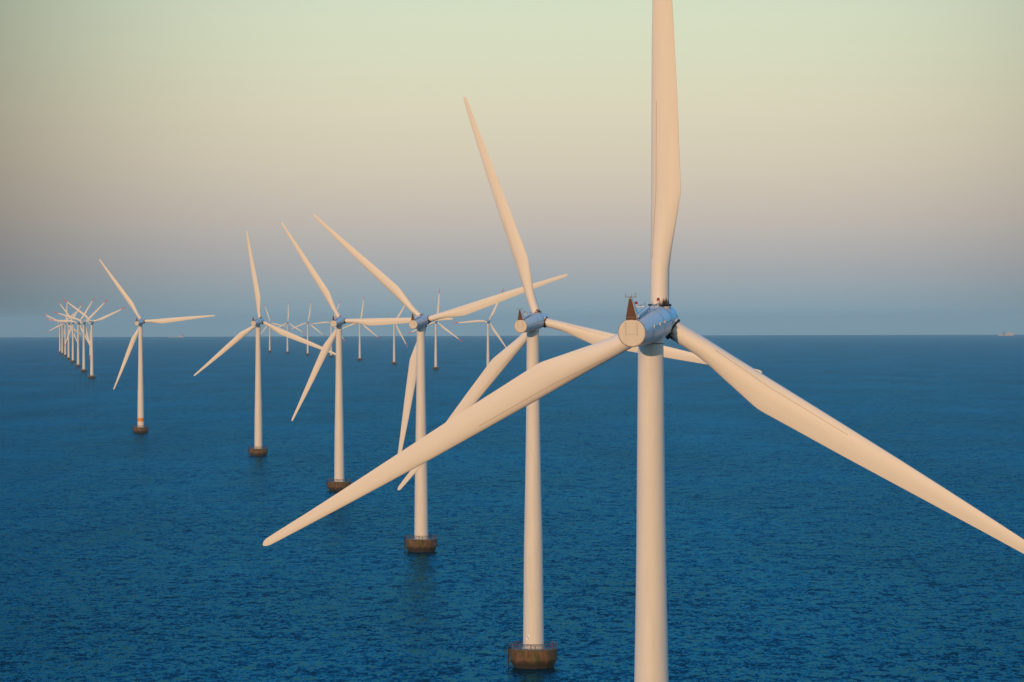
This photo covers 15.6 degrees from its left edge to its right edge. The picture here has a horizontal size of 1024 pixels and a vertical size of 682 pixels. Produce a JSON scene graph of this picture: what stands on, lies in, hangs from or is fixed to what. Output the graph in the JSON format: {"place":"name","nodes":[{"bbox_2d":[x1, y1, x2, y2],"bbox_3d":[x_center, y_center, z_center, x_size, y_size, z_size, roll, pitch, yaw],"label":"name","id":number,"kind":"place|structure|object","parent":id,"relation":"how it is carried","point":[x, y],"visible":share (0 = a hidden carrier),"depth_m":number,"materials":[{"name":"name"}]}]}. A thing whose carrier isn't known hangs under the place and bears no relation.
{"place":"outdoors","nodes":[
{"label":"outdoors","id":0,"kind":"place"},
{"bbox_2d":[0,335,1023,681],"bbox_3d":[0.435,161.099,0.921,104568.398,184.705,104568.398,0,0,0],"label":"sea","id":1,"kind":"structure","parent":0,"point":[128,555],"depth_m":1281.45,"materials":[{"name":"blue liquid"}]},
{"bbox_2d":[44,313,71,352],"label":"wind turbine","id":2,"kind":"object","parent":1,"relation":"in","point":[59,335],"visible":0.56,"depth_m":8561.36,"materials":[{"name":"metal"}]},
{"bbox_2d":[44,311,76,354],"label":"wind turbine","id":3,"kind":"object","parent":1,"relation":"in","point":[61,353],"visible":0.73,"depth_m":8126.01,"materials":[{"name":"metal"}]},
{"bbox_2d":[46,303,82,359],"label":"wind turbine","id":4,"kind":"object","parent":1,"relation":"in","point":[68,357],"visible":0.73,"depth_m":6947.97,"materials":[{"name":"metal"}]},
{"bbox_2d":[47,306,82,356],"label":"wind turbine","id":5,"kind":"object","parent":1,"relation":"in","point":[65,355],"visible":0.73,"depth_m":7610.01,"materials":[{"name":"metal"}]},
{"bbox_2d":[54,298,93,366],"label":"wind turbine","id":6,"kind":"object","parent":1,"relation":"in","point":[78,359],"visible":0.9,"depth_m":5741.38,"materials":[{"name":"metal"}]},
{"bbox_2d":[58,301,93,362],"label":"wind turbine","id":7,"kind":"object","parent":1,"relation":"in","point":[72,328],"visible":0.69,"depth_m":6392.21,"materials":[{"name":"metal"}]},
{"bbox_2d":[55,299,107,371],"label":"wind turbine","id":8,"kind":"object","parent":1,"relation":"in","point":[83,350],"visible":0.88,"depth_m":5127.48,"materials":[{"name":"metal"}]},
{"bbox_2d":[63,299,125,378],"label":"wind turbine","id":9,"kind":"object","parent":1,"relation":"in","point":[92,375],"visible":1,"depth_m":4522.48,"materials":[{"name":"metal"}]},
{"bbox_2d":[99,259,214,432],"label":"wind turbine","id":10,"kind":"object","parent":1,"relation":"in","point":[140,425],"visible":1,"depth_m":2293.13,"materials":[{"name":"metal"}]},
{"bbox_2d":[194,230,335,455],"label":"wind turbine","id":11,"kind":"object","parent":1,"relation":"in","point":[257,449],"visible":0.96,"depth_m":1902.16,"materials":[{"name":"metal"}]},
{"bbox_2d":[261,304,286,351],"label":"wind turbine","id":12,"kind":"object","parent":1,"relation":"in","point":[269,350],"visible":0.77,"depth_m":8717.37,"materials":[{"name":"metal"}]},
{"bbox_2d":[271,305,304,352],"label":"wind turbine","id":13,"kind":"object","parent":1,"relation":"in","point":[287,329],"visible":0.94,"depth_m":8294.55,"materials":[{"name":"metal"}]},
{"bbox_2d":[290,302,322,354],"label":"wind turbine","id":14,"kind":"object","parent":1,"relation":"in","point":[307,353],"visible":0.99,"depth_m":7795.83,"materials":[{"name":"metal"}]},
{"bbox_2d":[312,300,345,356],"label":"wind turbine","id":15,"kind":"object","parent":1,"relation":"in","point":[330,330],"visible":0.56,"depth_m":7264.62,"materials":[{"name":"metal"}]},
{"bbox_2d":[342,298,379,359],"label":"wind turbine","id":16,"kind":"object","parent":1,"relation":"in","point":[360,358],"visible":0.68,"depth_m":6658.62,"materials":[{"name":"metal"}]},
{"bbox_2d":[281,222,452,490],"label":"wind turbine","id":17,"kind":"object","parent":1,"relation":"in","point":[339,483],"visible":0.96,"depth_m":1507.18,"materials":[{"name":"metal"}]},
{"bbox_2d":[391,297,409,363],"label":"wind turbine","id":18,"kind":"object","parent":1,"relation":"in","point":[394,361],"visible":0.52,"depth_m":5992.55,"materials":[{"name":"metal"}]},
{"bbox_2d":[408,289,460,369],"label":"wind turbine","id":19,"kind":"object","parent":1,"relation":"in","point":[435,367],"visible":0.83,"depth_m":5297.15,"materials":[{"name":"metal"}]},
{"bbox_2d":[313,214,567,551],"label":"wind turbine","id":20,"kind":"object","parent":1,"relation":"in","point":[420,541],"visible":0.98,"depth_m":1108.97,"materials":[{"name":"metal"}]},
{"bbox_2d":[455,288,505,366],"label":"wind turbine","id":21,"kind":"object","parent":1,"relation":"in","point":[488,322],"visible":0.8,"depth_m":4747.35,"materials":[{"name":"metal"}]},
{"bbox_2d":[398,97,761,668],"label":"wind turbine","id":22,"kind":"object","parent":1,"relation":"in","point":[532,652],"visible":0.89,"depth_m":738.10,"materials":[{"name":"metal"}]},
{"bbox_2d":[263,0,1023,681],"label":"wind turbine","id":23,"kind":"object","parent":1,"relation":"in","point":[651,326],"visible":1,"depth_m":353.15,"materials":[{"name":"metal"}]},
{"bbox_2d":[998,332,1013,335],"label":"ship","id":24,"kind":"object","parent":1,"relation":"on","point":[1008,334],"visible":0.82,"depth_m":21494.60,"materials":[{"name":"paint"}]},
{"bbox_2d":[0,0,1023,336],"label":"sky","id":25,"kind":"structure","parent":0,"point":[848,167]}
]}

